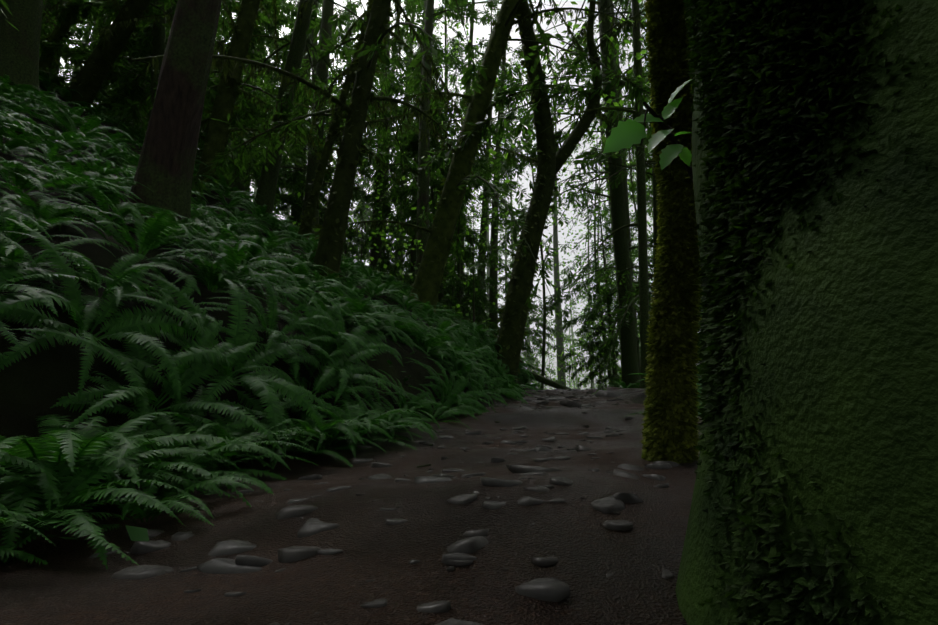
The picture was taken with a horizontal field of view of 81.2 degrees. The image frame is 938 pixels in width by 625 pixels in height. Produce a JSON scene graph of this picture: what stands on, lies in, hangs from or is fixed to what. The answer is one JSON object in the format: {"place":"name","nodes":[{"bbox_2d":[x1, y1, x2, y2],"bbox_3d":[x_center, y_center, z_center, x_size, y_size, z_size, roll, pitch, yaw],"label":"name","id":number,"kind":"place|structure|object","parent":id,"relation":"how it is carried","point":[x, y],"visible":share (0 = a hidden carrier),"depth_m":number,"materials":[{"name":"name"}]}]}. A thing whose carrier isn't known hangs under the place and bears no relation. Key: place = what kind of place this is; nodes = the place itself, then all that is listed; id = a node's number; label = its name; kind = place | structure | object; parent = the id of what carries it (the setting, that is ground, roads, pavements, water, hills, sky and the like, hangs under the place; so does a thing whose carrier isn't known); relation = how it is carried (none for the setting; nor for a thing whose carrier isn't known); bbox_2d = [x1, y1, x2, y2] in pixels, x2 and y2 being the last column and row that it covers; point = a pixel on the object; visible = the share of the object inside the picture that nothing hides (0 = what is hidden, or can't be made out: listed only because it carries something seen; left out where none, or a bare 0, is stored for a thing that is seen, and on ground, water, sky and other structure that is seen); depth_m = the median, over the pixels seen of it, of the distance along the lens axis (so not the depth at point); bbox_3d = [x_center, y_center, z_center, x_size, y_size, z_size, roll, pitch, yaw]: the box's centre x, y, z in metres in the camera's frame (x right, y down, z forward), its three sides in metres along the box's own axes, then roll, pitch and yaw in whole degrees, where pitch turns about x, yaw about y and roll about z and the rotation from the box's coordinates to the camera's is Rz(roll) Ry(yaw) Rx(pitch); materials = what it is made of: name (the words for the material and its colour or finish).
{"place":"outdoors","nodes":[
{"label":"outdoors","id":0,"kind":"place"},
{"bbox_2d":[0,86,702,624],"bbox_3d":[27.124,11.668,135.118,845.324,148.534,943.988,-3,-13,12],"label":"ground","id":1,"kind":"structure","parent":0,"point":[70,582],"depth_m":1.52,"materials":[{"name":"soil"}]},
{"bbox_2d":[0,82,48,112],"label":"fern","id":2,"kind":"object","parent":1,"relation":"on","point":[6,90],"visible":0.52,"depth_m":7.49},
{"bbox_2d":[0,207,51,273],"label":"fern","id":3,"kind":"object","parent":1,"relation":"on","point":[30,220],"visible":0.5,"depth_m":2.74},
{"bbox_2d":[0,85,53,126],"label":"fern","id":4,"kind":"object","parent":1,"relation":"on","point":[17,109],"visible":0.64,"depth_m":6.81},
{"bbox_2d":[0,90,54,125],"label":"fern","id":5,"kind":"object","parent":1,"relation":"on","point":[23,104],"visible":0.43,"depth_m":7.11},
{"bbox_2d":[0,452,61,516],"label":"fern","id":6,"kind":"object","parent":1,"relation":"on","point":[19,460],"visible":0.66,"depth_m":1.50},
{"bbox_2d":[0,110,68,156],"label":"fern","id":7,"kind":"object","parent":1,"relation":"on","point":[15,127],"visible":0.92,"depth_m":4.90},
{"bbox_2d":[0,76,69,118],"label":"fern","id":8,"kind":"object","parent":1,"relation":"on","point":[2,80],"visible":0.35,"depth_m":7.91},
{"bbox_2d":[0,121,76,170],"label":"fern","id":9,"kind":"object","parent":1,"relation":"on","point":[15,144],"visible":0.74,"depth_m":4.99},
{"bbox_2d":[0,160,76,208],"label":"fern","id":10,"kind":"object","parent":1,"relation":"on","point":[7,170],"visible":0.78,"depth_m":3.79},
{"bbox_2d":[0,114,89,157],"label":"fern","id":11,"kind":"object","parent":1,"relation":"on","point":[6,134],"visible":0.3,"depth_m":5.88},
{"bbox_2d":[0,474,103,564],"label":"fern","id":12,"kind":"object","parent":1,"relation":"on","point":[21,556],"visible":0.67,"depth_m":1.40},
{"bbox_2d":[0,200,113,257],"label":"fern","id":13,"kind":"object","parent":1,"relation":"on","point":[5,226],"visible":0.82,"depth_m":3.15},
{"bbox_2d":[0,262,115,357],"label":"fern","id":14,"kind":"object","parent":1,"relation":"on","point":[13,271],"visible":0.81,"depth_m":2.49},
{"bbox_2d":[1,134,116,184],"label":"fern","id":15,"kind":"object","parent":1,"relation":"on","point":[50,152],"visible":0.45,"depth_m":5.34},
{"bbox_2d":[0,231,119,320],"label":"fern","id":16,"kind":"object","parent":1,"relation":"on","point":[6,251],"visible":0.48,"depth_m":2.80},
{"bbox_2d":[21,89,99,130],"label":"fern","id":17,"kind":"object","parent":1,"relation":"on","point":[70,111],"visible":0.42,"depth_m":7.85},
{"bbox_2d":[4,107,125,172],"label":"fern","id":18,"kind":"object","parent":1,"relation":"on","point":[71,139],"visible":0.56,"depth_m":6.30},
{"bbox_2d":[0,181,137,237],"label":"fern","id":19,"kind":"object","parent":1,"relation":"on","point":[47,212],"visible":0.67,"depth_m":3.53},
{"bbox_2d":[0,158,143,219],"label":"fern","id":20,"kind":"object","parent":1,"relation":"on","point":[22,183],"visible":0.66,"depth_m":4.07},
{"bbox_2d":[13,158,136,205],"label":"fern","id":21,"kind":"object","parent":1,"relation":"on","point":[82,191],"visible":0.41,"depth_m":4.47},
{"bbox_2d":[0,429,158,522],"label":"fern","id":22,"kind":"object","parent":1,"relation":"on","point":[50,489],"visible":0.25,"depth_m":1.67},
{"bbox_2d":[30,97,134,163],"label":"fern","id":23,"kind":"object","parent":1,"relation":"on","point":[71,124],"visible":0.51,"depth_m":7.57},
{"bbox_2d":[15,150,151,204],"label":"fern","id":24,"kind":"object","parent":1,"relation":"on","point":[80,168],"visible":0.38,"depth_m":4.83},
{"bbox_2d":[1,231,188,335],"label":"fern","id":25,"kind":"object","parent":1,"relation":"on","point":[124,269],"visible":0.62,"depth_m":2.98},
{"bbox_2d":[57,142,135,177],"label":"fern","id":26,"kind":"object","parent":1,"relation":"on","point":[95,163],"visible":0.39,"depth_m":6.36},
{"bbox_2d":[0,441,201,568],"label":"fern","id":27,"kind":"object","parent":1,"relation":"on","point":[69,500],"visible":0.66,"depth_m":1.63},
{"bbox_2d":[38,175,169,231],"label":"fern","id":28,"kind":"object","parent":1,"relation":"on","point":[101,202],"visible":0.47,"depth_m":4.31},
{"bbox_2d":[0,218,207,437],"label":"fern","id":29,"kind":"object","parent":1,"relation":"on","point":[16,308],"visible":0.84,"depth_m":2.60,"materials":[{"name":"plant"}]},
{"bbox_2d":[65,112,142,153],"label":"fern","id":30,"kind":"object","parent":1,"relation":"on","point":[114,136],"visible":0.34,"depth_m":8.28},
{"bbox_2d":[74,133,137,166],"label":"fern","id":31,"kind":"object","parent":1,"relation":"on","point":[106,154],"visible":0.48,"depth_m":7.37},
{"bbox_2d":[75,128,139,168],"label":"fern","id":32,"kind":"object","parent":1,"relation":"on","point":[132,158],"visible":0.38,"depth_m":7.95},
{"bbox_2d":[52,168,175,225],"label":"fern","id":33,"kind":"object","parent":1,"relation":"on","point":[137,205],"visible":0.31,"depth_m":4.83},
{"bbox_2d":[0,436,240,507],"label":"fern","id":34,"kind":"object","parent":1,"relation":"on","point":[3,500],"visible":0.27,"depth_m":1.97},
{"bbox_2d":[0,411,251,561],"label":"fern","id":35,"kind":"object","parent":1,"relation":"on","point":[70,441],"visible":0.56,"depth_m":1.79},
{"bbox_2d":[0,470,273,558],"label":"fern","id":36,"kind":"object","parent":1,"relation":"on","point":[167,498],"visible":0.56,"depth_m":1.78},
{"bbox_2d":[38,165,237,294],"bbox_3d":[-2.320,-0.511,3.923,1.390,0.560,1.308,16,-3,-1],"label":"fern","id":37,"kind":"object","parent":1,"relation":"on","point":[151,236],"visible":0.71,"depth_m":3.73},
{"bbox_2d":[13,308,284,477],"bbox_3d":[-1.560,0.398,2.642,0.529,1.314,1.236,-47,-46,14],"label":"fern","id":38,"kind":"object","parent":1,"relation":"on","point":[188,373],"visible":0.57,"depth_m":2.66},
{"bbox_2d":[111,205,208,253],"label":"fern","id":39,"kind":"object","parent":1,"relation":"on","point":[168,242],"visible":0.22,"depth_m":4.42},
{"bbox_2d":[38,422,289,516],"bbox_3d":[-1.228,0.646,2.191,0.887,0.403,0.982,9,-16,-35],"label":"fern","id":40,"kind":"object","parent":1,"relation":"on","point":[196,460],"visible":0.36,"depth_m":2.13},
{"bbox_2d":[110,206,221,255],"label":"fern","id":41,"kind":"object","parent":1,"relation":"on","point":[175,219],"visible":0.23,"depth_m":4.83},
{"bbox_2d":[107,264,235,341],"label":"fern","id":42,"kind":"object","parent":1,"relation":"on","point":[187,291],"visible":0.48,"depth_m":3.29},
{"bbox_2d":[72,375,274,481],"bbox_3d":[-1.455,0.632,2.639,1.037,0.369,1.081,25,7,-27],"label":"fern","id":43,"kind":"object","parent":1,"relation":"on","point":[153,425],"visible":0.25,"depth_m":2.64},
{"bbox_2d":[126,0,221,239],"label":"tree trunk","id":44,"kind":"object","parent":1,"relation":"on","point":[165,168],"visible":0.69,"depth_m":5.41,"materials":[{"name":"wood"}]},
{"bbox_2d":[116,170,237,233],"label":"fern","id":45,"kind":"object","parent":1,"relation":"on","point":[200,209],"visible":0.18,"depth_m":6.20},
{"bbox_2d":[148,218,269,266],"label":"fern","id":46,"kind":"object","parent":1,"relation":"on","point":[223,237],"visible":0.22,"depth_m":5.30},
{"bbox_2d":[109,411,328,498],"bbox_3d":[-1.207,0.693,2.538,1.144,0.391,1.097,1,-6,34],"label":"fern","id":47,"kind":"object","parent":1,"relation":"on","point":[169,425],"visible":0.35,"depth_m":2.52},
{"bbox_2d":[158,239,279,308],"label":"fern","id":48,"kind":"object","parent":1,"relation":"on","point":[216,280],"visible":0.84,"depth_m":3.94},
{"bbox_2d":[119,273,330,459],"bbox_3d":[-1.392,0.306,3.177,1.447,0.482,1.342,41,15,-9],"label":"fern","id":49,"kind":"object","parent":1,"relation":"on","point":[261,386],"visible":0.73,"depth_m":3.16,"materials":[{"name":"plant"}]},
{"bbox_2d":[157,212,296,295],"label":"fern","id":50,"kind":"object","parent":1,"relation":"on","point":[240,248],"visible":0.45,"depth_m":4.59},
{"bbox_2d":[196,206,260,241],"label":"fern","id":51,"kind":"object","parent":1,"relation":"on","point":[228,220],"visible":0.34,"depth_m":7.15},
{"bbox_2d":[159,239,297,311],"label":"fern","id":52,"kind":"object","parent":1,"relation":"on","point":[245,269],"visible":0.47,"depth_m":4.28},
{"bbox_2d":[190,206,266,254],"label":"fern","id":53,"kind":"object","parent":1,"relation":"on","point":[222,231],"visible":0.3,"depth_m":6.06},
{"bbox_2d":[199,174,258,211],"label":"fern","id":54,"kind":"object","parent":1,"relation":"on","point":[227,190],"visible":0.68,"depth_m":10.82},
{"bbox_2d":[206,187,254,211],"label":"fern","id":55,"kind":"object","parent":1,"relation":"on","point":[234,200],"visible":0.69,"depth_m":10.08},
{"bbox_2d":[165,408,321,471],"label":"fern","id":56,"kind":"object","parent":1,"relation":"on","point":[222,431],"visible":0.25,"depth_m":2.77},
{"bbox_2d":[214,202,277,230],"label":"fern","id":57,"kind":"object","parent":1,"relation":"on","point":[241,214],"visible":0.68,"depth_m":9.60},
{"bbox_2d":[217,225,289,256],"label":"fern","id":58,"kind":"object","parent":1,"relation":"on","point":[255,236],"visible":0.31,"depth_m":6.97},
{"bbox_2d":[197,227,314,274],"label":"fern","id":59,"kind":"object","parent":1,"relation":"on","point":[254,251],"visible":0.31,"depth_m":5.59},
{"bbox_2d":[199,415,318,463],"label":"fern","id":60,"kind":"object","parent":1,"relation":"on","point":[271,446],"visible":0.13,"depth_m":3.09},
{"bbox_2d":[244,204,279,230],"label":"fern","id":61,"kind":"object","parent":1,"relation":"on","point":[258,214],"visible":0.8,"depth_m":10.45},
{"bbox_2d":[195,271,337,381],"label":"fern","id":62,"kind":"object","parent":1,"relation":"on","point":[272,300],"visible":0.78,"depth_m":3.85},
{"bbox_2d":[210,241,327,298],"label":"fern","id":63,"kind":"object","parent":1,"relation":"on","point":[275,273],"visible":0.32,"depth_m":5.25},
{"bbox_2d":[228,223,312,255],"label":"fern","id":64,"kind":"object","parent":1,"relation":"on","point":[281,242],"visible":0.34,"depth_m":8.03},
{"bbox_2d":[46,331,501,540],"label":"herbs","id":65,"kind":"object","parent":1,"relation":"on","point":[137,533],"visible":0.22,"depth_m":1.52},
{"bbox_2d":[213,400,383,468],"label":"fern","id":66,"kind":"object","parent":1,"relation":"on","point":[305,418],"visible":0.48,"depth_m":3.11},
{"bbox_2d":[266,247,331,275],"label":"fern","id":67,"kind":"object","parent":1,"relation":"on","point":[315,267],"visible":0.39,"depth_m":7.67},
{"bbox_2d":[241,255,360,304],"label":"fern","id":68,"kind":"object","parent":1,"relation":"on","point":[300,270],"visible":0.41,"depth_m":5.64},
{"bbox_2d":[232,325,381,445],"bbox_3d":[-1.076,0.552,3.744,1.226,1.152,0.341,34,-75,-33],"label":"fern","id":69,"kind":"object","parent":1,"relation":"on","point":[327,383],"visible":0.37,"depth_m":3.80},
{"bbox_2d":[259,286,371,381],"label":"fern","id":70,"kind":"object","parent":1,"relation":"on","point":[348,338],"visible":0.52,"depth_m":4.16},
{"bbox_2d":[246,411,395,451],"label":"fern","id":71,"kind":"object","parent":1,"relation":"on","point":[341,429],"visible":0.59,"depth_m":3.12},
{"bbox_2d":[280,280,364,331],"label":"fern","id":72,"kind":"object","parent":1,"relation":"on","point":[310,302],"visible":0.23,"depth_m":4.92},
{"bbox_2d":[287,260,363,289],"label":"fern","id":73,"kind":"object","parent":1,"relation":"on","point":[338,279],"visible":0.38,"depth_m":7.22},
{"bbox_2d":[0,0,658,388],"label":"tree trunks","id":74,"kind":"object","parent":1,"relation":"on","point":[20,54],"visible":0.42,"depth_m":12.85,"materials":[{"name":"wood"}]},
{"bbox_2d":[0,0,704,393],"bbox_3d":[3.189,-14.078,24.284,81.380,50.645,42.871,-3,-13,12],"label":"trees","id":75,"kind":"object","parent":74,"relation":"attached to","point":[549,160],"visible":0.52,"depth_m":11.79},
{"bbox_2d":[255,289,410,418],"bbox_3d":[-1.045,0.377,4.193,0.468,1.370,1.314,-45,2,13],"label":"fern","id":76,"kind":"object","parent":1,"relation":"on","point":[330,346],"visible":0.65,"depth_m":4.04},
{"bbox_2d":[278,292,387,336],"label":"fern","id":77,"kind":"object","parent":1,"relation":"on","point":[318,298],"visible":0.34,"depth_m":4.88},
{"bbox_2d":[281,285,405,411],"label":"fern","id":78,"kind":"object","parent":1,"relation":"on","point":[369,341],"visible":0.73,"depth_m":4.34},
{"bbox_2d":[310,283,391,312],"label":"fern","id":79,"kind":"object","parent":1,"relation":"on","point":[357,299],"visible":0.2,"depth_m":6.62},
{"bbox_2d":[0,0,702,389],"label":"forest trunks","id":80,"kind":"object","parent":1,"relation":"on","point":[322,70],"visible":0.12,"depth_m":21.30,"materials":[{"name":"wood"}]},
{"bbox_2d":[318,271,392,312],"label":"fern","id":81,"kind":"object","parent":1,"relation":"on","point":[361,295],"visible":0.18,"depth_m":7.21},
{"bbox_2d":[312,279,400,332],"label":"fern","id":82,"kind":"object","parent":1,"relation":"on","point":[363,302],"visible":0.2,"depth_m":5.68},
{"bbox_2d":[286,287,428,366],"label":"fern","id":83,"kind":"object","parent":1,"relation":"on","point":[370,319],"visible":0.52,"depth_m":5.17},
{"bbox_2d":[284,395,431,457],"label":"fern","id":84,"kind":"object","parent":1,"relation":"on","point":[357,413],"visible":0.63,"depth_m":3.51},
{"bbox_2d":[304,281,424,344],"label":"fern","id":85,"kind":"object","parent":1,"relation":"on","point":[370,310],"visible":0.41,"depth_m":5.32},
{"bbox_2d":[41,0,703,387],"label":"twigs","id":86,"kind":"object","parent":1,"relation":"on","point":[395,140],"visible":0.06,"depth_m":18.33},
{"bbox_2d":[349,279,406,300],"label":"fern","id":87,"kind":"object","parent":1,"relation":"on","point":[373,289],"visible":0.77,"depth_m":9.48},
{"bbox_2d":[326,294,430,355],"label":"fern","id":88,"kind":"object","parent":1,"relation":"on","point":[340,299],"visible":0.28,"depth_m":5.96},
{"bbox_2d":[325,397,436,439],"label":"fern","id":89,"kind":"object","parent":1,"relation":"on","point":[409,420],"visible":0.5,"depth_m":3.81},
{"bbox_2d":[88,384,680,624],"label":"stones","id":90,"kind":"object","parent":1,"relation":"on","point":[551,589],"visible":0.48,"depth_m":1.47,"materials":[{"name":"stone"}]},
{"bbox_2d":[358,276,417,299],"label":"fern","id":91,"kind":"object","parent":1,"relation":"on","point":[391,287],"visible":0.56,"depth_m":10.17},
{"bbox_2d":[350,313,429,353],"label":"fern","id":92,"kind":"object","parent":1,"relation":"on","point":[397,326],"visible":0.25,"depth_m":5.94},
{"bbox_2d":[352,394,436,438],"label":"fern","id":93,"kind":"object","parent":1,"relation":"on","point":[390,418],"visible":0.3,"depth_m":4.07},
{"bbox_2d":[365,395,435,429],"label":"fern","id":94,"kind":"object","parent":1,"relation":"on","point":[399,415],"visible":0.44,"depth_m":4.50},
{"bbox_2d":[379,369,439,427],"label":"fern","id":95,"kind":"object","parent":1,"relation":"on","point":[422,402],"visible":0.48,"depth_m":4.79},
{"bbox_2d":[399,327,464,364],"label":"fern","id":96,"kind":"object","parent":1,"relation":"on","point":[435,341],"visible":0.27,"depth_m":6.72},
{"bbox_2d":[403,325,464,371],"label":"fern","id":97,"kind":"object","parent":1,"relation":"on","point":[425,345],"visible":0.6,"depth_m":6.49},
{"bbox_2d":[397,390,472,428],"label":"fern","id":98,"kind":"object","parent":1,"relation":"on","point":[429,409],"visible":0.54,"depth_m":5.02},
{"bbox_2d":[406,357,482,416],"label":"fern","id":99,"kind":"object","parent":1,"relation":"on","point":[462,398],"visible":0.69,"depth_m":5.79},
{"bbox_2d":[407,384,482,421],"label":"fern","id":100,"kind":"object","parent":1,"relation":"on","point":[450,400],"visible":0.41,"depth_m":5.43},
{"bbox_2d":[413,314,480,347],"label":"fern","id":101,"kind":"object","parent":1,"relation":"on","point":[442,327],"visible":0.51,"depth_m":9.43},
{"bbox_2d":[437,346,482,396],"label":"fern","id":102,"kind":"object","parent":1,"relation":"on","point":[455,370],"visible":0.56,"depth_m":6.66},
{"bbox_2d":[430,350,495,411],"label":"fern","id":103,"kind":"object","parent":1,"relation":"on","point":[474,392],"visible":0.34,"depth_m":6.31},
{"bbox_2d":[433,334,493,396],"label":"fern","id":104,"kind":"object","parent":1,"relation":"on","point":[466,366],"visible":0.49,"depth_m":6.91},
{"bbox_2d":[288,0,652,389],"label":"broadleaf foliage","id":105,"kind":"object","parent":1,"relation":"on","point":[621,102],"visible":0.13,"depth_m":27.14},
{"bbox_2d":[445,317,498,341],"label":"fern","id":106,"kind":"object","parent":1,"relation":"on","point":[471,326],"visible":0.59,"depth_m":12.83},
{"bbox_2d":[449,330,507,378],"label":"fern","id":107,"kind":"object","parent":1,"relation":"on","point":[460,339],"visible":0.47,"depth_m":9.16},
{"bbox_2d":[464,362,507,405],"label":"fern","id":108,"kind":"object","parent":1,"relation":"on","point":[481,383],"visible":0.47,"depth_m":7.09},
{"bbox_2d":[478,368,527,403],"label":"fern","id":109,"kind":"object","parent":1,"relation":"on","point":[508,391],"visible":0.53,"depth_m":8.02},
{"bbox_2d":[416,369,617,467],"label":"logs and sticks","id":110,"kind":"object","parent":1,"relation":"on","point":[547,381],"visible":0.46,"depth_m":16.97,"materials":[{"name":"wood"}]},
{"bbox_2d":[640,0,702,463],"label":"trunk","id":111,"kind":"object","parent":1,"relation":"on","point":[654,439],"visible":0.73,"depth_m":2.10,"materials":[{"name":"plant"}]},
{"bbox_2d":[650,1,697,461],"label":"moss","id":112,"kind":"object","parent":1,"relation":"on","point":[670,442],"visible":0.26,"depth_m":2.10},
{"bbox_2d":[675,0,937,624],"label":"trunk","id":113,"kind":"object","parent":1,"relation":"on","point":[850,337],"visible":0.57,"depth_m":0.73,"materials":[{"name":"plant"}]},
{"bbox_2d":[643,101,692,181],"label":"twig","id":114,"kind":"object","parent":113,"relation":"attached to","point":[671,137],"visible":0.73,"depth_m":1.46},
{"bbox_2d":[603,79,691,169],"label":"leaves","id":115,"kind":"object","parent":114,"relation":"attached to","point":[628,133],"visible":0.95,"depth_m":1.42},
{"bbox_2d":[683,0,937,624],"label":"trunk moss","id":116,"kind":"object","parent":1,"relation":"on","point":[721,57],"visible":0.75,"depth_m":0.92,"materials":[{"name":"plant"}]},
{"bbox_2d":[58,0,653,389],"label":"sky","id":117,"kind":"structure","parent":0,"point":[479,31],"materials":[{"name":"white"}]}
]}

